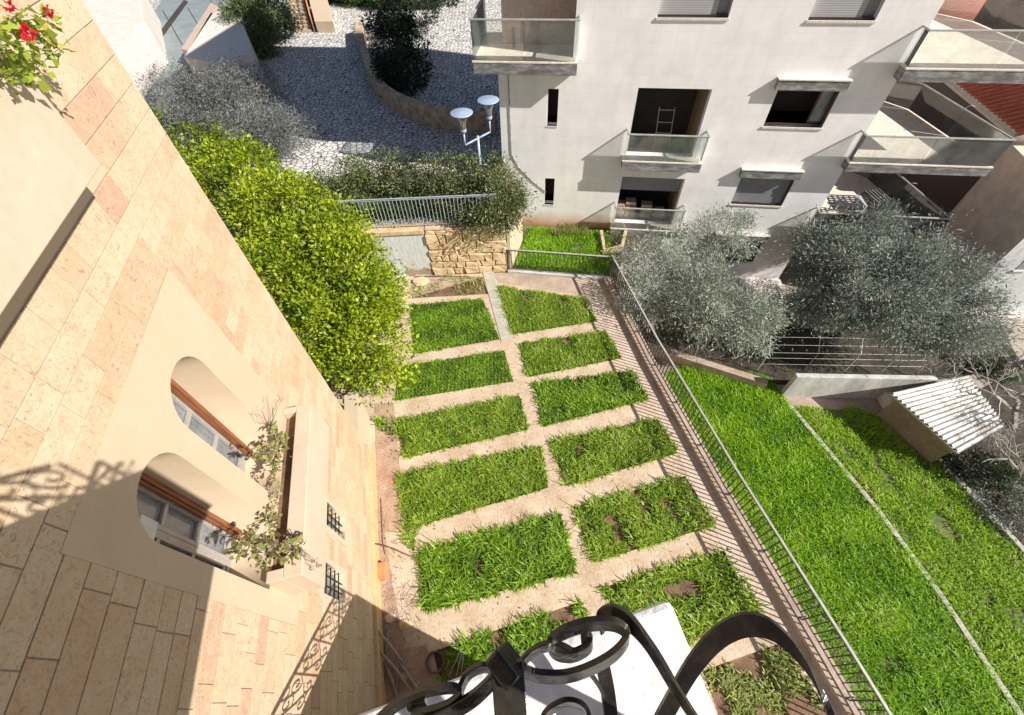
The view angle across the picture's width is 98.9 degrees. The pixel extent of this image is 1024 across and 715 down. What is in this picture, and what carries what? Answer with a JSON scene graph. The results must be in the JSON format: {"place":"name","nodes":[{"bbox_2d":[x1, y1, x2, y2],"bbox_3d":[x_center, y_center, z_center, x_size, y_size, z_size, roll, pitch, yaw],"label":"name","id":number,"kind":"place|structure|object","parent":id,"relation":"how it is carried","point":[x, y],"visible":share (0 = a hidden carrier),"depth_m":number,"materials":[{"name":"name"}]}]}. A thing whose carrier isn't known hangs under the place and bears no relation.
{"place":"outdoors","nodes":[
{"label":"outdoors","id":0,"kind":"place"},
{"bbox_2d":[267,286,330,388],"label":"garden soil","id":1,"kind":"structure","parent":0,"point":[324,378],"depth_m":17.91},
{"bbox_2d":[0,0,715,714],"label":"stone house","id":2,"kind":"structure","parent":1,"relation":"on","point":[152,352],"depth_m":4.67,"materials":[{"name":"stone"}]},
{"bbox_2d":[0,0,76,95],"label":"geranium","id":3,"kind":"object","parent":2,"relation":"on","point":[18,28],"visible":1,"depth_m":3.30,"materials":[{"name":"green plant"}]},
{"bbox_2d":[137,472,241,572],"bbox_3d":[-4.229,2.223,5.428,0.175,2.948,1.020,-12,53,-7],"label":"window","id":4,"kind":"structure","parent":2,"relation":"in","point":[185,527],"depth_m":5.77,"materials":[{"name":"brown wood"}]},
{"bbox_2d":[170,378,252,472],"bbox_3d":[-4.544,1.176,6.253,0.175,2.948,1.040,-12,53,-7],"label":"window","id":5,"kind":"structure","parent":2,"relation":"in","point":[198,419],"depth_m":6.68,"materials":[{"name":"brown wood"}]},
{"bbox_2d":[222,504,305,573],"bbox_3d":[-3.514,2.500,6.143,0.923,1.390,0.715,31,59,24],"label":"planter plant","id":6,"kind":"object","parent":2,"relation":"on","point":[283,547],"visible":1,"depth_m":6.20,"materials":[{"name":"green plant"}]},
{"bbox_2d":[243,420,294,478],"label":"planter plant","id":7,"kind":"object","parent":2,"relation":"on","point":[272,444],"visible":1,"depth_m":7.08,"materials":[{"name":"green plant"}]},
{"bbox_2d":[267,478,282,510],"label":"planter plant","id":8,"kind":"object","parent":2,"relation":"in","point":[279,486],"visible":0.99,"depth_m":6.79,"materials":[{"name":"green plant"}]},
{"bbox_2d":[320,556,345,610],"bbox_3d":[-3.714,4.566,8.781,0.312,1.430,0.800,-12,53,-7],"label":"small window","id":9,"kind":"structure","parent":2,"relation":"in","point":[334,591],"depth_m":8.99,"materials":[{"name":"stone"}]},
{"bbox_2d":[326,497,345,546],"bbox_3d":[-4.003,3.603,9.540,0.312,1.430,0.720,-12,53,-7],"label":"small window","id":10,"kind":"structure","parent":2,"relation":"in","point":[336,519],"depth_m":9.75,"materials":[{"name":"metal"}]},
{"bbox_2d":[376,603,834,714],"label":"scroll railing","id":11,"kind":"object","parent":2,"relation":"on","point":[506,667],"visible":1,"depth_m":0.48,"materials":[{"name":"metal"}]},
{"bbox_2d":[294,222,433,276],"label":"plaster wall","id":12,"kind":"structure","parent":1,"relation":"on","point":[409,244],"depth_m":18.28,"materials":[{"name":"paint"}]},
{"bbox_2d":[335,194,495,227],"bbox_3d":[-3.681,-5.750,17.267,6.214,1.341,0.186,-2,52,0],"label":"street railing","id":13,"kind":"object","parent":12,"relation":"on","point":[422,198],"visible":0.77,"depth_m":16.94,"materials":[{"name":"metal"}]},
{"bbox_2d":[424,219,507,274],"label":"rubble wall","id":14,"kind":"structure","parent":1,"relation":"on","point":[448,255],"depth_m":18.46,"materials":[{"name":"brown stone"}]},
{"bbox_2d":[508,269,604,280],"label":"retaining wall","id":15,"kind":"structure","parent":1,"relation":"on","point":[558,274],"depth_m":19.08,"materials":[{"name":"concrete"}]},
{"bbox_2d":[507,249,610,275],"bbox_3d":[1.945,-4.058,18.698,4.308,1.141,0.198,6,53,6],"label":"garden railing","id":16,"kind":"object","parent":15,"relation":"on","point":[561,253],"visible":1,"depth_m":18.43,"materials":[{"name":"grey metal"}]},
{"bbox_2d":[287,0,335,32],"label":"outdoor stairs","id":17,"kind":"structure","parent":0,"point":[322,16],"depth_m":33.11,"materials":[{"name":"stone"}]},
{"bbox_2d":[149,0,502,284],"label":"street","id":18,"kind":"structure","parent":0,"point":[328,70],"depth_m":26.01,"materials":[{"name":"gravel"}]},
{"bbox_2d":[81,0,167,96],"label":"annexe","id":19,"kind":"structure","parent":18,"relation":"on","point":[131,30],"depth_m":24.61,"materials":[{"name":"paint"}]},
{"bbox_2d":[146,0,232,138],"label":"terrace","id":20,"kind":"structure","parent":18,"relation":"on","point":[184,24],"depth_m":30.56,"materials":[{"name":"concrete"}]},
{"bbox_2d":[162,0,187,35],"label":"drain channel","id":21,"kind":"object","parent":20,"relation":"on","point":[172,18],"visible":0.5,"depth_m":31.97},
{"bbox_2d":[181,3,219,54],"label":"parapet","id":22,"kind":"structure","parent":20,"relation":"on","point":[211,9],"depth_m":27.85,"materials":[{"name":"paint"}]},
{"bbox_2d":[184,12,266,99],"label":"terrace wall","id":23,"kind":"structure","parent":18,"relation":"on","point":[219,41],"depth_m":25.47,"materials":[{"name":"paint"}]},
{"bbox_2d":[128,49,331,167],"bbox_3d":[-14.121,-12.051,21.397,10.875,4.536,8.164,-3,52,0],"label":"grey shrub","id":24,"kind":"object","parent":18,"relation":"on","point":[197,96],"visible":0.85,"depth_m":20.73,"materials":[{"name":"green plant"}]},
{"bbox_2d":[210,0,293,59],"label":"topiary bush","id":25,"kind":"object","parent":18,"relation":"on","point":[262,43],"visible":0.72,"depth_m":28.84,"materials":[{"name":"green plant"}]},
{"bbox_2d":[241,0,305,41],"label":"topiary bush","id":26,"kind":"object","parent":18,"relation":"on","point":[286,17],"visible":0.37,"depth_m":31.29,"materials":[{"name":"green plant"}]},
{"bbox_2d":[304,155,375,210],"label":"street bush","id":27,"kind":"object","parent":18,"relation":"on","point":[337,187],"visible":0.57,"depth_m":18.15,"materials":[{"name":"green plant"}]},
{"bbox_2d":[337,0,369,8],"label":"hedge bush","id":28,"kind":"object","parent":18,"relation":"on","point":[351,3],"visible":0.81,"depth_m":36.95,"materials":[{"name":"green plant"}]},
{"bbox_2d":[322,140,416,203],"bbox_3d":[-5.971,-7.672,18.658,4.388,2.711,3.135,-3,52,0],"label":"street bush","id":29,"kind":"object","parent":18,"relation":"on","point":[373,179],"visible":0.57,"depth_m":18.31,"materials":[{"name":"green plant"}]},
{"bbox_2d":[359,0,432,69],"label":"shade bush","id":30,"kind":"object","parent":18,"relation":"on","point":[406,23],"visible":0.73,"depth_m":27.47,"materials":[{"name":"green plant"}]},
{"bbox_2d":[367,38,437,99],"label":"shade bush","id":31,"kind":"object","parent":18,"relation":"on","point":[385,66],"visible":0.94,"depth_m":25.28,"materials":[{"name":"green plant"}]},
{"bbox_2d":[373,0,443,42],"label":"shade bush","id":32,"kind":"object","parent":18,"relation":"on","point":[433,10],"visible":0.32,"depth_m":31.64,"materials":[{"name":"green plant"}]},
{"bbox_2d":[370,146,454,207],"bbox_3d":[-4.009,-7.404,18.317,3.840,2.945,3.095,-22,55,-14],"label":"street bush","id":33,"kind":"object","parent":18,"relation":"on","point":[408,172],"visible":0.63,"depth_m":17.78,"materials":[{"name":"green plant"}]},
{"bbox_2d":[341,181,505,224],"bbox_3d":[-3.668,-6.323,17.924,7.270,2.019,1.980,0,52,2],"label":"hedge","id":34,"kind":"object","parent":18,"relation":"on","point":[400,208],"visible":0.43,"depth_m":17.84,"materials":[{"name":"green plant"}]},
{"bbox_2d":[355,19,496,133],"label":"curved wall","id":35,"kind":"structure","parent":18,"relation":"on","point":[421,112],"depth_m":23.05,"materials":[{"name":"brown stone"}]},
{"bbox_2d":[412,144,489,220],"bbox_3d":[-2.351,-6.987,17.985,3.751,3.208,3.006,-3,52,0],"label":"street bush","id":36,"kind":"object","parent":18,"relation":"on","point":[455,176],"visible":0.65,"depth_m":17.49,"materials":[{"name":"green plant"}]},
{"bbox_2d":[450,95,498,175],"bbox_3d":[-1.280,-7.881,17.245,0.820,3.910,2.163,35,61,26],"label":"street lamp","id":37,"kind":"object","parent":18,"relation":"on","point":[465,113],"visible":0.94,"depth_m":15.94,"materials":[{"name":"white metal"}]},
{"bbox_2d":[439,145,535,252],"bbox_3d":[-1.013,-6.486,17.530,4.019,3.190,4.259,-3,52,0],"label":"street bush","id":38,"kind":"object","parent":18,"relation":"on","point":[495,170],"visible":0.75,"depth_m":17.16,"materials":[{"name":"green plant"}]},
{"bbox_2d":[469,169,537,235],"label":"street bush","id":39,"kind":"object","parent":18,"relation":"on","point":[514,194],"visible":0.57,"depth_m":17.19,"materials":[{"name":"green plant"}]},
{"bbox_2d":[495,273,588,295],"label":"grey walk","id":40,"kind":"structure","parent":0,"point":[568,285],"depth_m":18.93,"materials":[{"name":"concrete"}]},
{"bbox_2d":[331,272,776,714],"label":"garden paving","id":41,"kind":"structure","parent":0,"point":[444,627],"depth_m":13.35,"materials":[{"name":"stone"}]},
{"bbox_2d":[149,99,426,412],"bbox_3d":[-10.267,-6.034,18.269,6.695,5.347,22.046,-34,58,-22],"label":"lime shrub","id":42,"kind":"object","parent":41,"relation":"on","point":[342,287],"visible":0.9,"depth_m":15.09,"materials":[{"name":"green plant"}]},
{"bbox_2d":[344,393,370,444],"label":"garden wall","id":43,"kind":"structure","parent":41,"relation":"on","point":[358,416],"depth_m":13.79,"materials":[{"name":"stone"}]},
{"bbox_2d":[374,403,433,703],"bbox_3d":[-3.525,5.005,12.701,1.237,0.004,9.050,-14,53,-9],"label":"dirt strip","id":44,"kind":"object","parent":41,"relation":"on","point":[389,502],"visible":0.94,"depth_m":12.53,"materials":[{"name":"soil"}]},
{"bbox_2d":[377,562,387,580],"bbox_3d":[-3.589,5.819,11.889,0.340,0.300,0.400,-7,52,-4],"label":"clay block","id":45,"kind":"object","parent":44,"relation":"on","point":[382,569],"depth_m":11.80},
{"bbox_2d":[372,414,395,440],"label":"border weeds","id":46,"kind":"object","parent":44,"relation":"on","point":[378,420],"visible":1,"depth_m":14.74,"materials":[{"name":"green plant"}]},
{"bbox_2d":[378,629,408,669],"bbox_3d":[-2.933,7.121,10.709,1.149,0.530,0.080,37,62,26],"label":"old pipe","id":47,"kind":"object","parent":44,"relation":"on","point":[382,636],"visible":0.91,"depth_m":10.70,"materials":[{"name":"grey metal"}]},
{"bbox_2d":[380,650,411,690],"bbox_3d":[-2.780,7.511,10.495,1.152,0.383,0.096,36,61,26],"label":"old pipe","id":48,"kind":"object","parent":44,"relation":"on","point":[390,663],"visible":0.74,"depth_m":10.50,"materials":[{"name":"grey metal"}]},
{"bbox_2d":[380,569,422,643],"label":"straw litter","id":49,"kind":"object","parent":44,"relation":"on","point":[397,602],"visible":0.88,"depth_m":11.56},
{"bbox_2d":[385,528,426,647],"bbox_3d":[-2.894,6.126,11.801,0.659,0.004,3.058,-15,53,-9],"label":"concrete strip","id":50,"kind":"object","parent":44,"relation":"on","point":[405,574],"visible":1,"depth_m":11.78,"materials":[{"name":"concrete"}]},
{"bbox_2d":[483,272,511,340],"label":"slab walk","id":51,"kind":"structure","parent":41,"relation":"on","point":[497,308],"depth_m":18.13,"materials":[{"name":"concrete"}]},
{"bbox_2d":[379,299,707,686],"bbox_3d":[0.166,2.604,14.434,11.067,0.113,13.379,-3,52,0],"label":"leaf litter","id":52,"kind":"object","parent":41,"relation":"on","point":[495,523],"visible":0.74,"depth_m":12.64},
{"bbox_2d":[560,277,842,714],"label":"railing walk","id":53,"kind":"structure","parent":41,"relation":"on","point":[727,533],"depth_m":13.14,"materials":[{"name":"concrete"}]},
{"bbox_2d":[506,225,621,282],"bbox_3d":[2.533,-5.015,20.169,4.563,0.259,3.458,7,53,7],"label":"patch grass","id":54,"kind":"structure","parent":0,"point":[593,242],"depth_m":20.12,"materials":[{"name":"plant"}]},
{"bbox_2d":[506,206,522,268],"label":"end wall","id":55,"kind":"structure","parent":54,"relation":"on","point":[514,242],"depth_m":19.20,"materials":[{"name":"concrete"}]},
{"bbox_2d":[599,230,626,254],"bbox_3d":[4.792,-5.118,20.584,1.374,1.100,1.466,-3,52,0],"label":"stone planter","id":56,"kind":"object","parent":54,"relation":"on","point":[605,249],"visible":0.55,"depth_m":19.97,"materials":[{"name":"stone"}]},
{"bbox_2d":[550,222,591,236],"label":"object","id":57,"kind":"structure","parent":0,"point":[581,227],"depth_m":20.90,"materials":[{"name":"green plant"}]},
{"bbox_2d":[395,278,825,714],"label":"bed soil","id":58,"kind":"structure","parent":0,"point":[752,663],"depth_m":11.40,"materials":[{"name":"soil"}]},
{"bbox_2d":[425,651,445,673],"bbox_3d":[-1.871,7.447,10.689,0.470,0.220,0.470,-3,52,0],"label":"pipe ring","id":59,"kind":"object","parent":58,"relation":"on","point":[440,659],"visible":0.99,"depth_m":10.72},
{"bbox_2d":[412,272,485,297],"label":"border weeds","id":60,"kind":"object","parent":58,"relation":"on","point":[474,282],"visible":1,"depth_m":18.91,"materials":[{"name":"green plant"}]},
{"bbox_2d":[407,297,498,354],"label":"grass patch","id":61,"kind":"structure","parent":58,"relation":"on","point":[473,318],"depth_m":17.52,"materials":[{"name":"plant"}]},
{"bbox_2d":[392,348,514,401],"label":"grass patch","id":62,"kind":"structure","parent":58,"relation":"on","point":[484,370],"depth_m":16.02,"materials":[{"name":"plant"}]},
{"bbox_2d":[391,394,531,458],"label":"grass patch","id":63,"kind":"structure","parent":58,"relation":"on","point":[424,438],"depth_m":14.69,"materials":[{"name":"plant"}]},
{"bbox_2d":[390,441,552,551],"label":"grass patch","id":64,"kind":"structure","parent":58,"relation":"on","point":[437,483],"depth_m":13.39,"materials":[{"name":"plant"}]},
{"bbox_2d":[411,507,579,614],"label":"grass patch","id":65,"kind":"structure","parent":58,"relation":"on","point":[451,584],"depth_m":12.00,"materials":[{"name":"plant"}]},
{"bbox_2d":[433,594,591,682],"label":"grass patch","id":66,"kind":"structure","parent":58,"relation":"on","point":[474,648],"depth_m":10.92,"materials":[{"name":"plant"}]},
{"bbox_2d":[495,284,596,334],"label":"grass patch","id":67,"kind":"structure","parent":58,"relation":"on","point":[541,318],"depth_m":17.87,"materials":[{"name":"plant"}]},
{"bbox_2d":[516,328,621,376],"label":"grass patch","id":68,"kind":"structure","parent":58,"relation":"on","point":[539,353],"depth_m":16.47,"materials":[{"name":"plant"}]},
{"bbox_2d":[530,367,649,427],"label":"grass patch","id":69,"kind":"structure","parent":58,"relation":"on","point":[573,400],"depth_m":15.24,"materials":[{"name":"plant"}]},
{"bbox_2d":[546,417,680,487],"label":"grass patch","id":70,"kind":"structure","parent":58,"relation":"on","point":[600,456],"depth_m":13.97,"materials":[{"name":"plant"}]},
{"bbox_2d":[569,473,719,564],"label":"grass patch","id":71,"kind":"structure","parent":58,"relation":"on","point":[598,540],"depth_m":12.62,"materials":[{"name":"plant"}]},
{"bbox_2d":[598,542,774,646],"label":"grass patch","id":72,"kind":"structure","parent":58,"relation":"on","point":[694,620],"depth_m":11.44,"materials":[{"name":"plant"}]},
{"bbox_2d":[701,640,824,714],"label":"plant bed","id":73,"kind":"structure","parent":58,"relation":"on","point":[752,689],"depth_m":10.25,"materials":[{"name":"plant"}]},
{"bbox_2d":[616,269,786,304],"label":"wall","id":74,"kind":"structure","parent":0,"point":[777,283],"depth_m":22.00,"materials":[{"name":"paint"}]},
{"bbox_2d":[507,241,1023,391],"bbox_3d":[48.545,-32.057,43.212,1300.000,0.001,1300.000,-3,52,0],"label":"ground","id":75,"kind":"structure","parent":0,"point":[1018,343],"depth_m":19.86,"materials":[{"name":"soil"}]},
{"bbox_2d":[603,276,864,714],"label":"retaining wall","id":76,"kind":"structure","parent":75,"relation":"on","point":[838,691],"depth_m":12.18,"materials":[{"name":"concrete"}]},
{"bbox_2d":[608,255,892,714],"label":"garden railing","id":77,"kind":"object","parent":76,"relation":"on","point":[852,654],"visible":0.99,"depth_m":11.95,"materials":[{"name":"grey metal"}]},
{"bbox_2d":[469,0,1023,278],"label":"apartment building","id":78,"kind":"structure","parent":75,"relation":"on","point":[784,109],"depth_m":16.68,"materials":[{"name":"paint"}]},
{"bbox_2d":[624,197,636,216],"bbox_3d":[5.669,-7.246,21.020,0.565,0.770,0.517,5,53,6],"label":"chair","id":79,"kind":"object","parent":78,"relation":"on","point":[630,202],"visible":0.85,"depth_m":20.82,"materials":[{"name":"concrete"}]},
{"bbox_2d":[639,200,652,217],"bbox_3d":[6.416,-7.096,20.958,0.508,0.640,0.456,5,53,6],"label":"chair","id":80,"kind":"object","parent":78,"relation":"on","point":[645,213],"visible":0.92,"depth_m":20.83,"materials":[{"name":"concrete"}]},
{"bbox_2d":[716,0,730,13],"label":"window frame","id":81,"kind":"structure","parent":78,"relation":"in","point":[723,7],"depth_m":14.33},
{"bbox_2d":[764,91,838,126],"bbox_3d":[10.653,-9.394,16.134,2.110,1.570,0.290,5,53,6],"label":"window","id":82,"kind":"structure","parent":78,"relation":"in","point":[825,100],"depth_m":16.28,"materials":[{"name":"glass"}]},
{"bbox_2d":[826,194,866,213],"bbox_3d":[14.980,-6.784,19.915,1.500,0.850,0.820,5,53,6],"label":"slatted rack","id":83,"kind":"object","parent":78,"relation":"on","point":[842,200],"visible":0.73,"depth_m":19.58,"materials":[{"name":"white paint"}]},
{"bbox_2d":[862,0,880,15],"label":"window frame","id":84,"kind":"structure","parent":78,"relation":"in","point":[872,5],"depth_m":13.88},
{"bbox_2d":[625,294,1020,383],"bbox_3d":[14.395,-1.357,20.585,18.822,0.030,6.566,-1,52,2],"label":"fence","id":85,"kind":"object","parent":75,"relation":"on","point":[779,369],"visible":0.15,"depth_m":19.64,"materials":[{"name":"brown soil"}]},
{"bbox_2d":[650,283,726,372],"bbox_3d":[7.389,-0.888,18.310,3.837,5.002,3.377,-29,57,-19],"label":"young bare tree","id":86,"kind":"object","parent":85,"relation":"on","point":[696,350],"visible":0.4,"depth_m":18.76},
{"bbox_2d":[600,194,799,364],"bbox_3d":[7.364,-2.796,18.098,7.614,6.107,7.418,-3,52,0],"label":"olive tree","id":87,"kind":"object","parent":85,"relation":"on","point":[722,314],"visible":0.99,"depth_m":17.21,"materials":[{"name":"grey plant"}]},
{"bbox_2d":[770,193,1023,375],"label":"olive tree","id":88,"kind":"object","parent":85,"relation":"on","point":[897,303],"visible":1,"depth_m":16.38,"materials":[{"name":"grey plant"}]},
{"bbox_2d":[914,143,1023,325],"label":"white house","id":89,"kind":"structure","parent":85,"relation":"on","point":[993,199],"depth_m":18.54,"materials":[{"name":"paint"}]},
{"bbox_2d":[957,344,1023,385],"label":"ground shrub","id":90,"kind":"object","parent":85,"relation":"on","point":[990,360],"visible":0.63,"depth_m":18.46,"materials":[{"name":"grey plant"}]},
{"bbox_2d":[780,373,937,398],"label":"garden wall","id":91,"kind":"structure","parent":75,"relation":"on","point":[866,386],"depth_m":17.43,"materials":[{"name":"concrete"}]},
{"bbox_2d":[757,337,939,372],"bbox_3d":[12.852,-0.090,16.873,6.128,1.528,0.442,1,52,3],"label":"wire fence","id":92,"kind":"object","parent":91,"relation":"on","point":[857,357],"visible":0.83,"depth_m":16.61,"materials":[{"name":"metal"}]},
{"bbox_2d":[789,404,1023,714],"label":"kerb","id":93,"kind":"structure","parent":75,"relation":"on","point":[960,624],"depth_m":13.74,"materials":[{"name":"concrete"}]},
{"bbox_2d":[854,0,1023,213],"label":"red roofed house","id":94,"kind":"structure","parent":75,"relation":"on","point":[1000,106],"depth_m":20.50,"materials":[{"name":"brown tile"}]},
{"bbox_2d":[785,397,882,417],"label":"path","id":95,"kind":"structure","parent":0,"point":[871,405],"depth_m":18.05,"materials":[{"name":"concrete"}]},
{"bbox_2d":[878,392,893,408],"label":"concrete block","id":96,"kind":"structure","parent":95,"relation":"on","point":[885,399],"depth_m":17.69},
{"bbox_2d":[663,364,1021,714],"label":"lawn grass","id":97,"kind":"structure","parent":0,"point":[986,696],"depth_m":14.34,"materials":[{"name":"plant"}]},
{"bbox_2d":[647,342,767,389],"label":"back wall","id":98,"kind":"structure","parent":97,"relation":"on","point":[684,359],"depth_m":18.86,"materials":[{"name":"concrete"}]},
{"bbox_2d":[789,549,909,714],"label":"bush","id":99,"kind":"object","parent":97,"relation":"on","point":[848,678],"visible":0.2,"depth_m":11.40,"materials":[{"name":"green plant"}]},
{"bbox_2d":[849,190,885,213],"bbox_3d":[16.076,-6.740,19.818,0.060,0.900,1.600,6,50,-19],"label":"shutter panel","id":100,"kind":"object","parent":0,"point":[866,196],"visible":0.32,"depth_m":19.83,"materials":[{"name":"metal"}]},
{"bbox_2d":[795,404,1023,713],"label":"lawn grass","id":101,"kind":"structure","parent":0,"point":[888,432],"depth_m":14.80,"materials":[{"name":"plant"}]},
{"bbox_2d":[876,375,1003,463],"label":"garden shed","id":102,"kind":"structure","parent":101,"relation":"on","point":[932,422],"depth_m":16.14,"materials":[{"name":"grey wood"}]},
{"bbox_2d":[934,459,1023,556],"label":"kerb","id":103,"kind":"structure","parent":101,"relation":"on","point":[1019,546],"depth_m":14.99,"materials":[{"name":"concrete"}]},
{"bbox_2d":[941,373,1023,545],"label":"undergrowth soil","id":104,"kind":"structure","parent":0,"point":[1005,411],"depth_m":16.61,"materials":[{"name":"grey soil"}]},
{"bbox_2d":[928,442,997,490],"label":"ground shrub","id":105,"kind":"object","parent":104,"relation":"on","point":[952,456],"visible":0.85,"depth_m":15.74,"materials":[{"name":"green plant"}]},
{"bbox_2d":[914,347,1023,462],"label":"bare tree","id":106,"kind":"object","parent":104,"relation":"on","point":[1015,411],"visible":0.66,"depth_m":16.49,"materials":[{"name":"plant"}]},
{"bbox_2d":[960,407,1023,495],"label":"bare tree","id":107,"kind":"object","parent":104,"relation":"on","point":[1020,469],"visible":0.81,"depth_m":15.12,"materials":[{"name":"plant"}]},
{"bbox_2d":[964,466,1023,549],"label":"ground shrub","id":108,"kind":"object","parent":104,"relation":"on","point":[1005,507],"visible":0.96,"depth_m":15.01,"materials":[{"name":"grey plant"}]},
{"bbox_2d":[982,445,1023,503],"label":"ground shrub","id":109,"kind":"object","parent":104,"relation":"on","point":[1003,469],"visible":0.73,"depth_m":15.62,"materials":[{"name":"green plant"}]},
{"bbox_2d":[988,348,1023,380],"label":"bare tree","id":110,"kind":"object","parent":104,"relation":"on","point":[1019,361],"visible":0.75,"depth_m":18.10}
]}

